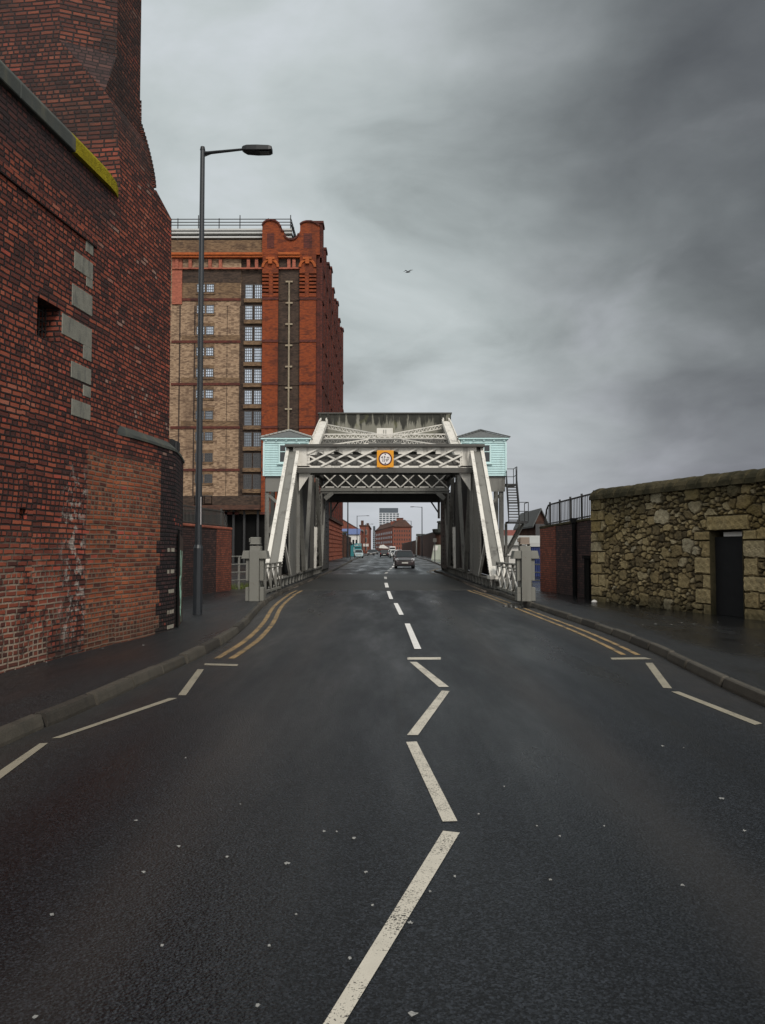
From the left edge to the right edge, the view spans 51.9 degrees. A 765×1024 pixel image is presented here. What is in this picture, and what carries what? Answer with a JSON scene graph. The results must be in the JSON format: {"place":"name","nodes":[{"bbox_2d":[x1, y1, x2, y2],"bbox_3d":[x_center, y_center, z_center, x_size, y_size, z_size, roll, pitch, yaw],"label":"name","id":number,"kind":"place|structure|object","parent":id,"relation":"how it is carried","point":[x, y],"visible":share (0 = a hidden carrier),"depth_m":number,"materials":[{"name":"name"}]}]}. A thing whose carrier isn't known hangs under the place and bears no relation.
{"place":"outdoors","nodes":[
{"label":"outdoors","id":0,"kind":"place"},
{"bbox_2d":[0,553,366,726],"bbox_3d":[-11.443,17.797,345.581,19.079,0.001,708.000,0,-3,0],"label":"pavement","id":1,"kind":"structure","parent":0,"point":[29,690],"depth_m":10.91,"materials":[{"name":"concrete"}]},
{"bbox_2d":[183,523,231,596],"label":"boundary wall","id":2,"kind":"structure","parent":1,"relation":"on","point":[217,551],"depth_m":27.43,"materials":[{"name":"red brick"}]},
{"bbox_2d":[183,505,226,526],"bbox_3d":[-6.616,-0.003,24.807,0.069,0.737,9.640,0,-3,9],"label":"railing","id":3,"kind":"object","parent":2,"relation":"on","point":[222,521],"visible":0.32,"depth_m":27.89,"materials":[{"name":"grey metal"}]},
{"bbox_2d":[193,144,272,614],"bbox_3d":[-3.544,-3.188,18.622,1.787,11.184,0.298,0,-3,0],"label":"street lamp","id":4,"kind":"object","parent":1,"relation":"on","point":[259,150],"visible":1,"depth_m":18.56,"materials":[{"name":"metal"}]},
{"bbox_2d":[231,556,262,588],"bbox_3d":[-5.125,2.335,30.589,0.094,1.274,3.104,-1,-3,26],"label":"quay railing","id":5,"kind":"object","parent":1,"relation":"on","point":[239,572],"visible":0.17,"depth_m":29.89,"materials":[{"name":"grey metal"}]},
{"bbox_2d":[231,582,268,589],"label":"weeds","id":6,"kind":"object","parent":1,"relation":"on","point":[242,586],"visible":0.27,"depth_m":30.19,"materials":[{"name":"green plant"}]},
{"bbox_2d":[241,537,269,600],"bbox_3d":[-3.772,1.695,23.397,0.791,1.886,0.600,0,-3,0],"label":"barrier pedestal","id":7,"kind":"object","parent":1,"relation":"on","point":[255,557],"visible":0.99,"depth_m":23.15,"materials":[{"name":"paint"}]},
{"bbox_2d":[262,562,281,593],"bbox_3d":[-3.976,2.318,27.881,0.111,1.055,4.252,0,-3,2],"label":"lattice railing","id":8,"kind":"object","parent":1,"relation":"on","point":[271,576],"visible":0.66,"depth_m":28.35,"materials":[{"name":"metal"}]},
{"bbox_2d":[347,503,348,557],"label":"mast","id":9,"kind":"object","parent":1,"relation":"on","point":[347,532],"visible":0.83,"depth_m":139.90,"materials":[{"name":"metal"}]},
{"bbox_2d":[169,219,343,562],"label":"brick warehouse","id":10,"kind":"structure","parent":0,"point":[273,330],"depth_m":88.93,"materials":[{"name":"red brick"}]},
{"bbox_2d":[196,326,204,334],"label":"window","id":11,"kind":"structure","parent":10,"relation":"in","point":[196,326],"depth_m":89.05,"materials":[{"name":"glass"}]},
{"bbox_2d":[196,347,204,355],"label":"window","id":12,"kind":"structure","parent":10,"relation":"in","point":[196,347],"depth_m":88.92,"materials":[{"name":"glass"}]},
{"bbox_2d":[204,474,211,482],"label":"window","id":13,"kind":"structure","parent":10,"relation":"in","point":[207,477],"depth_m":88.25,"materials":[{"name":"glass"}]},
{"bbox_2d":[204,453,212,461],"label":"window","id":14,"kind":"structure","parent":10,"relation":"in","point":[208,457],"depth_m":88.36,"materials":[{"name":"glass"}]},
{"bbox_2d":[205,390,212,397],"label":"window","id":15,"kind":"structure","parent":10,"relation":"in","point":[208,393],"depth_m":88.70,"materials":[{"name":"glass"}]},
{"bbox_2d":[205,411,212,418],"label":"window","id":16,"kind":"structure","parent":10,"relation":"in","point":[208,414],"depth_m":88.60,"materials":[{"name":"glass"}]},
{"bbox_2d":[205,432,212,440],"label":"window","id":17,"kind":"structure","parent":10,"relation":"in","point":[208,435],"depth_m":88.47,"materials":[{"name":"glass"}]},
{"bbox_2d":[205,368,213,376],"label":"window","id":18,"kind":"structure","parent":10,"relation":"in","point":[209,372],"depth_m":88.81,"materials":[{"name":"glass"}]},
{"bbox_2d":[206,284,213,291],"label":"window","id":19,"kind":"structure","parent":10,"relation":"in","point":[209,287],"depth_m":89.27,"materials":[{"name":"glass"}]},
{"bbox_2d":[206,305,213,313],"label":"window","id":20,"kind":"structure","parent":10,"relation":"in","point":[209,308],"depth_m":89.16,"materials":[{"name":"glass"}]},
{"bbox_2d":[206,326,213,334],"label":"window","id":21,"kind":"structure","parent":10,"relation":"in","point":[209,329],"depth_m":89.05,"materials":[{"name":"glass"}]},
{"bbox_2d":[206,347,213,355],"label":"window","id":22,"kind":"structure","parent":10,"relation":"in","point":[209,350],"depth_m":88.92,"materials":[{"name":"glass"}]},
{"bbox_2d":[171,215,295,239],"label":"railing","id":23,"kind":"object","parent":10,"relation":"on","point":[219,231],"visible":0.42,"depth_m":90.90,"materials":[{"name":"black metal"}]},
{"bbox_2d":[243,474,251,488],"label":"window","id":24,"kind":"structure","parent":10,"relation":"in","point":[247,481],"depth_m":88.40,"materials":[{"name":"glass"}]},
{"bbox_2d":[244,369,251,382],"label":"window","id":25,"kind":"structure","parent":10,"relation":"in","point":[247,372],"depth_m":88.96,"materials":[{"name":"glass"}]},
{"bbox_2d":[244,390,251,403],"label":"window","id":26,"kind":"structure","parent":10,"relation":"in","point":[247,393],"depth_m":88.86,"materials":[{"name":"glass"}]},
{"bbox_2d":[244,411,251,425],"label":"window","id":27,"kind":"structure","parent":10,"relation":"in","point":[247,414],"depth_m":88.75,"materials":[{"name":"glass"}]},
{"bbox_2d":[244,432,251,446],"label":"window","id":28,"kind":"structure","parent":10,"relation":"in","point":[247,435],"depth_m":88.64,"materials":[{"name":"glass"}]},
{"bbox_2d":[244,453,251,467],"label":"window","id":29,"kind":"structure","parent":10,"relation":"in","point":[247,456],"depth_m":88.51,"materials":[{"name":"glass"}]},
{"bbox_2d":[244,348,252,361],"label":"window","id":30,"kind":"structure","parent":10,"relation":"in","point":[248,351],"depth_m":89.07,"materials":[{"name":"glass"}]},
{"bbox_2d":[245,284,252,298],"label":"window","id":31,"kind":"structure","parent":10,"relation":"in","point":[248,287],"depth_m":89.42,"materials":[{"name":"glass"}]},
{"bbox_2d":[245,305,252,319],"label":"window","id":32,"kind":"structure","parent":10,"relation":"in","point":[248,308],"depth_m":89.31,"materials":[{"name":"glass"}]},
{"bbox_2d":[245,326,252,340],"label":"window","id":33,"kind":"structure","parent":10,"relation":"in","point":[248,330],"depth_m":89.18,"materials":[{"name":"glass"}]},
{"bbox_2d":[253,432,260,446],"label":"window","id":34,"kind":"structure","parent":10,"relation":"in","point":[256,439],"depth_m":88.62,"materials":[{"name":"glass"}]},
{"bbox_2d":[253,453,260,467],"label":"window","id":35,"kind":"structure","parent":10,"relation":"in","point":[256,456],"depth_m":88.52,"materials":[{"name":"glass"}]},
{"bbox_2d":[253,474,260,488],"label":"window","id":36,"kind":"structure","parent":10,"relation":"in","point":[256,477],"depth_m":88.40,"materials":[{"name":"glass"}]},
{"bbox_2d":[253,411,261,425],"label":"window","id":37,"kind":"structure","parent":10,"relation":"in","point":[257,415],"depth_m":88.73,"materials":[{"name":"glass"}]},
{"bbox_2d":[254,284,261,298],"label":"window","id":38,"kind":"structure","parent":10,"relation":"in","point":[257,287],"depth_m":89.42,"materials":[{"name":"glass"}]},
{"bbox_2d":[254,305,261,319],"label":"window","id":39,"kind":"structure","parent":10,"relation":"in","point":[257,308],"depth_m":89.31,"materials":[{"name":"glass"}]},
{"bbox_2d":[254,326,261,340],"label":"window","id":40,"kind":"structure","parent":10,"relation":"in","point":[257,329],"depth_m":89.18,"materials":[{"name":"glass"}]},
{"bbox_2d":[254,348,261,361],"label":"window","id":41,"kind":"structure","parent":10,"relation":"in","point":[257,351],"depth_m":89.07,"materials":[{"name":"glass"}]},
{"bbox_2d":[254,369,261,382],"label":"window","id":42,"kind":"structure","parent":10,"relation":"in","point":[257,372],"depth_m":88.96,"materials":[{"name":"glass"}]},
{"bbox_2d":[254,390,261,403],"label":"window","id":43,"kind":"structure","parent":10,"relation":"in","point":[257,393],"depth_m":88.86,"materials":[{"name":"glass"}]},
{"bbox_2d":[365,524,365,553],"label":"street lamp","id":44,"kind":"object","parent":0,"point":[365,538],"visible":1,"depth_m":264.81,"materials":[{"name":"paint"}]},
{"bbox_2d":[373,526,374,549],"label":"tower block","id":45,"kind":"structure","parent":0,"point":[373,537],"depth_m":859.62,"materials":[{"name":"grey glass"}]},
{"bbox_2d":[0,551,764,1023],"bbox_3d":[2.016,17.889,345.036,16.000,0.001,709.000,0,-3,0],"label":"road","id":46,"kind":"structure","parent":0,"point":[292,729],"depth_m":4.57,"materials":[{"name":"black asphalt"}]},
{"bbox_2d":[0,557,360,747],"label":"kerb","id":47,"kind":"structure","parent":46,"relation":"on","point":[13,731],"depth_m":8.97,"materials":[{"name":"concrete"}]},
{"bbox_2d":[157,555,365,673],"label":"kerb","id":48,"kind":"structure","parent":46,"relation":"on","point":[169,665],"depth_m":11.08,"materials":[{"name":"stone"}]},
{"bbox_2d":[354,543,361,550],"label":"box van","id":49,"kind":"object","parent":46,"relation":"on","point":[357,546],"visible":0.75,"depth_m":171.85,"materials":[{"name":"teal paint"}]},
{"bbox_2d":[353,550,363,557],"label":"car","id":50,"kind":"object","parent":46,"relation":"on","point":[358,553],"visible":0.91,"depth_m":144.35,"materials":[{"name":"white paint"}]},
{"bbox_2d":[367,550,374,555],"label":"parked car","id":51,"kind":"object","parent":46,"relation":"on","point":[370,552],"visible":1,"depth_m":196.05,"materials":[{"name":"black paint"}]},
{"bbox_2d":[0,657,761,777],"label":"road marking","id":52,"kind":"object","parent":46,"relation":"on","point":[663,682],"visible":1,"depth_m":8.23,"materials":[{"name":"paint"}]},
{"bbox_2d":[380,550,388,556],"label":"saloon car","id":53,"kind":"object","parent":46,"relation":"on","point":[384,552],"visible":0.96,"depth_m":157.74,"materials":[{"name":"black paint"}]},
{"bbox_2d":[265,412,505,591],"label":"bascule bridge","id":54,"kind":"structure","parent":46,"relation":"on","point":[335,459],"depth_m":41.07,"materials":[{"name":"grey metal"}]},
{"bbox_2d":[259,429,312,561],"bbox_3d":[-5.904,-0.629,49.602,3.310,9.219,3.558,0,-3,0],"label":"control cabin","id":55,"kind":"object","parent":54,"relation":"attached to","point":[274,449],"visible":0.37,"depth_m":48.23,"materials":[{"name":"green paint"}]},
{"bbox_2d":[277,444,285,464],"bbox_3d":[-5.929,-3.545,48.154,1.020,1.270,0.112,0,-3,0],"label":"window","id":56,"kind":"structure","parent":55,"relation":"in","point":[282,449],"depth_m":48.18,"materials":[{"name":"white paint"}]},
{"bbox_2d":[377,450,393,466],"bbox_3d":[0.129,-2.452,36.690,0.780,0.840,0.212,0,-3,0],"label":"height sign","id":57,"kind":"object","parent":54,"relation":"attached to","point":[385,458],"visible":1,"depth_m":36.60,"materials":[{"name":"orange metal"}]},
{"bbox_2d":[457,429,510,568],"bbox_3d":[6.196,-0.630,49.566,3.310,9.219,3.558,0,-3,0],"label":"control cabin","id":58,"kind":"object","parent":54,"relation":"attached to","point":[495,449],"visible":0.36,"depth_m":48.19,"materials":[{"name":"green paint"}]},
{"bbox_2d":[484,444,492,463],"bbox_3d":[6.211,-3.547,48.118,1.020,1.270,0.112,0,-3,0],"label":"window","id":59,"kind":"structure","parent":58,"relation":"in","point":[487,449],"depth_m":48.15,"materials":[{"name":"white paint"}]},
{"bbox_2d":[323,657,459,1023],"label":"road marking","id":60,"kind":"object","parent":46,"relation":"on","point":[348,999],"visible":1,"depth_m":3.85,"materials":[{"name":"white paint"}]},
{"bbox_2d":[389,550,394,557],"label":"saloon car","id":61,"kind":"object","parent":46,"relation":"on","point":[390,553],"visible":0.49,"depth_m":148.75,"materials":[{"name":"white paint"}]},
{"bbox_2d":[384,577,420,648],"bbox_3d":[0.308,3.037,29.683,0.284,0.001,33.597,0,-3,-1],"label":"road marking","id":62,"kind":"object","parent":46,"relation":"on","point":[414,640],"visible":0.92,"depth_m":16.22,"materials":[{"name":"paint"}]},
{"bbox_2d":[392,550,416,567],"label":"hatchback","id":63,"kind":"object","parent":46,"relation":"on","point":[404,558],"visible":1,"depth_m":66.93,"materials":[{"name":"grey paint"}]},
{"bbox_2d":[408,1011,417,1016],"bbox_3d":[0.108,1.770,2.774,0.028,0.008,0.024,2,-4,-41],"label":"litter scrap","id":64,"kind":"object","parent":46,"relation":"on","point":[411,1013],"visible":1,"depth_m":2.77,"materials":[{"name":"paper"}]},
{"bbox_2d":[416,534,423,554],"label":"gate pier","id":65,"kind":"structure","parent":46,"relation":"on","point":[417,544],"depth_m":205.47,"materials":[{"name":"brown brick"}]},
{"bbox_2d":[215,569,639,658],"bbox_3d":[0.303,3.478,38.927,9.044,0.002,54.287,0,-3,0],"label":"road marking","id":66,"kind":"object","parent":46,"relation":"on","point":[261,636],"visible":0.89,"depth_m":15.70,"materials":[{"name":"yellow paint"}]},
{"bbox_2d":[503,603,532,607],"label":"puddle","id":67,"kind":"object","parent":46,"relation":"on","point":[514,605],"visible":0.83,"depth_m":22.69,"materials":[{"name":"black liquid"}]},
{"bbox_2d":[419,557,653,649],"bbox_3d":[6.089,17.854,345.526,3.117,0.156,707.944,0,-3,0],"label":"kerb","id":68,"kind":"structure","parent":46,"relation":"on","point":[638,641],"depth_m":16.78,"materials":[{"name":"stone"}]},
{"bbox_2d":[429,560,692,668],"bbox_3d":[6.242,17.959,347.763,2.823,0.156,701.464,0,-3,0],"label":"kerb","id":69,"kind":"structure","parent":46,"relation":"on","point":[677,659],"depth_m":18.50,"materials":[{"name":"stone"}]},
{"bbox_2d":[417,557,764,706],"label":"kerb","id":70,"kind":"structure","parent":46,"relation":"on","point":[744,690],"depth_m":10.12,"materials":[{"name":"stone"}]},
{"bbox_2d":[379,508,398,525],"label":"tower block","id":71,"kind":"structure","parent":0,"point":[387,515],"depth_m":820.65,"materials":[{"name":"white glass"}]},
{"bbox_2d":[140,0,764,548],"label":"sky","id":72,"kind":"structure","parent":0,"point":[571,193],"materials":[{"name":"grey"}]},
{"bbox_2d":[413,554,764,690],"bbox_3d":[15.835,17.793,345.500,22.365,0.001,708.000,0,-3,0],"label":"pavement","id":73,"kind":"structure","parent":0,"point":[732,646],"depth_m":14.98,"materials":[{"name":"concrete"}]},
{"bbox_2d":[411,506,422,556],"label":"street lamp","id":74,"kind":"object","parent":73,"relation":"on","point":[422,539],"visible":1,"depth_m":155.84,"materials":[{"name":"metal"}]},
{"bbox_2d":[433,538,436,560],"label":"sign post","id":75,"kind":"object","parent":73,"relation":"on","point":[434,540],"visible":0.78,"depth_m":97.85,"materials":[{"name":"metal"}]},
{"bbox_2d":[431,545,440,558],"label":"leaning hoarding","id":76,"kind":"object","parent":73,"relation":"on","point":[437,551],"visible":0.61,"depth_m":115.82,"materials":[{"name":"white"}]},
{"bbox_2d":[496,562,518,594],"bbox_3d":[4.361,2.300,27.508,0.110,1.055,4.944,0,-3,0],"label":"lattice railing","id":77,"kind":"object","parent":73,"relation":"on","point":[502,583],"visible":0.79,"depth_m":27.46,"materials":[{"name":"metal"}]},
{"bbox_2d":[504,467,528,568],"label":"steel staircase","id":78,"kind":"structure","parent":73,"relation":"on","point":[508,547],"depth_m":44.72,"materials":[{"name":"black metal"}]},
{"bbox_2d":[503,555,539,580],"bbox_3d":[5.325,2.336,30.608,0.095,1.274,3.033,1,-3,-28],"label":"quay railing","id":79,"kind":"object","parent":73,"relation":"on","point":[507,556],"visible":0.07,"depth_m":31.21,"materials":[{"name":"grey metal"}]},
{"bbox_2d":[510,537,539,600],"bbox_3d":[4.235,1.695,23.397,0.791,1.886,0.600,0,-3,0],"label":"barrier pedestal","id":80,"kind":"object","parent":73,"relation":"on","point":[524,557],"visible":0.99,"depth_m":23.15,"materials":[{"name":"paint"}]},
{"bbox_2d":[525,545,539,575],"bbox_3d":[8.629,2.773,45.094,1.275,1.799,2.500,0,-3,0],"label":"shipping container","id":81,"kind":"object","parent":73,"relation":"on","point":[536,548],"visible":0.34,"depth_m":43.89,"materials":[{"name":"blue metal"}]},
{"bbox_2d":[539,517,592,597],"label":"boundary wall","id":82,"kind":"structure","parent":73,"relation":"on","point":[565,557],"depth_m":26.52,"materials":[{"name":"red brick"}]},
{"bbox_2d":[544,490,593,524],"bbox_3d":[6.378,-0.077,26.926,0.067,0.997,5.064,0,-3,-7],"label":"railing","id":83,"kind":"object","parent":82,"relation":"on","point":[569,507],"visible":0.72,"depth_m":26.92,"materials":[{"name":"black metal"}]},
{"bbox_2d":[589,468,764,620],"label":"stone wall","id":84,"kind":"structure","parent":73,"relation":"on","point":[694,544],"depth_m":19.33,"materials":[{"name":"beige stone"}]},
{"bbox_2d":[715,537,743,616],"bbox_3d":[7.996,1.471,17.972,0.040,1.810,1.040,1,-3,-17],"label":"door","id":85,"kind":"structure","parent":84,"relation":"in","point":[728,550],"depth_m":18.03,"materials":[{"name":"black metal"}]},
{"label":"ground","id":86,"kind":"structure","parent":0,"visible":0},
{"bbox_2d":[0,0,184,672],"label":"brick building","id":87,"kind":"structure","parent":86,"relation":"on","point":[92,461],"depth_m":12.22,"materials":[{"name":"brick"}]},
{"bbox_2d":[177,530,182,627],"bbox_3d":[-4.139,1.333,16.091,0.036,1.910,1.450,1,-3,-11],"label":"door","id":88,"kind":"structure","parent":87,"relation":"in","point":[180,540],"depth_m":15.73,"materials":[{"name":"grey metal"}]},
{"bbox_2d":[342,531,346,556],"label":"gate pier","id":89,"kind":"structure","parent":86,"relation":"on","point":[344,532],"depth_m":149.38,"materials":[{"name":"brown brick"}]},
{"bbox_2d":[342,534,350,556],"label":"yard wall","id":90,"kind":"structure","parent":86,"relation":"on","point":[349,539],"depth_m":156.41,"materials":[{"name":"brown brick"}]},
{"bbox_2d":[351,544,353,555],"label":"teal gate","id":91,"kind":"structure","parent":90,"relation":"attached to","point":[352,549],"depth_m":167.82,"materials":[{"name":"metal"}]},
{"bbox_2d":[342,529,360,543],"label":"blue roofed shop","id":92,"kind":"structure","parent":86,"relation":"on","point":[354,535],"depth_m":235.02,"materials":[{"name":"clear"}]},
{"bbox_2d":[342,520,362,550],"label":"brick warehouse","id":93,"kind":"structure","parent":86,"relation":"on","point":[350,526],"depth_m":262.12,"materials":[{"name":"brick"}]},
{"bbox_2d":[359,520,370,552],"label":"terrace house","id":94,"kind":"structure","parent":86,"relation":"on","point":[362,526],"depth_m":284.93,"materials":[{"name":"brown brick"}]},
{"bbox_2d":[366,523,371,549],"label":"terrace house","id":95,"kind":"structure","parent":86,"relation":"on","point":[370,535],"depth_m":341.21,"materials":[{"name":"brick"}]},
{"bbox_2d":[375,518,412,550],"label":"red dock warehouse","id":96,"kind":"structure","parent":86,"relation":"on","point":[397,533],"depth_m":527.68,"materials":[{"name":"brown brick"}]},
{"bbox_2d":[402,540,415,553],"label":"dock wall","id":97,"kind":"structure","parent":86,"relation":"on","point":[406,546],"depth_m":284.78,"materials":[{"name":"brown brick"}]},
{"bbox_2d":[419,532,434,556],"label":"dock wall","id":98,"kind":"structure","parent":86,"relation":"on","point":[428,543],"depth_m":162.33,"materials":[{"name":"brown brick"}]},
{"bbox_2d":[432,521,440,544],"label":"stone gate tower","id":99,"kind":"structure","parent":86,"relation":"on","point":[437,532],"depth_m":120.99,"materials":[{"name":"brown stone"}]},
{"bbox_2d":[504,530,515,535],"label":"tiled house","id":100,"kind":"structure","parent":86,"relation":"on","point":[510,532],"depth_m":83.73,"materials":[{"name":"red brick"}]},
{"bbox_2d":[504,536,539,570],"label":"yard shed","id":101,"kind":"structure","parent":86,"relation":"on","point":[534,540],"depth_m":51.93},
{"bbox_2d":[513,508,547,535],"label":"gabled house","id":102,"kind":"structure","parent":86,"relation":"on","point":[534,523],"depth_m":63.26,"materials":[{"name":"brown brick"}]},
{"bbox_2d":[535,524,538,535],"bbox_3d":[12.196,1.438,61.934,0.280,0.999,0.058,0,-3,0],"label":"window","id":103,"kind":"structure","parent":102,"relation":"in","point":[536,525],"depth_m":61.91,"materials":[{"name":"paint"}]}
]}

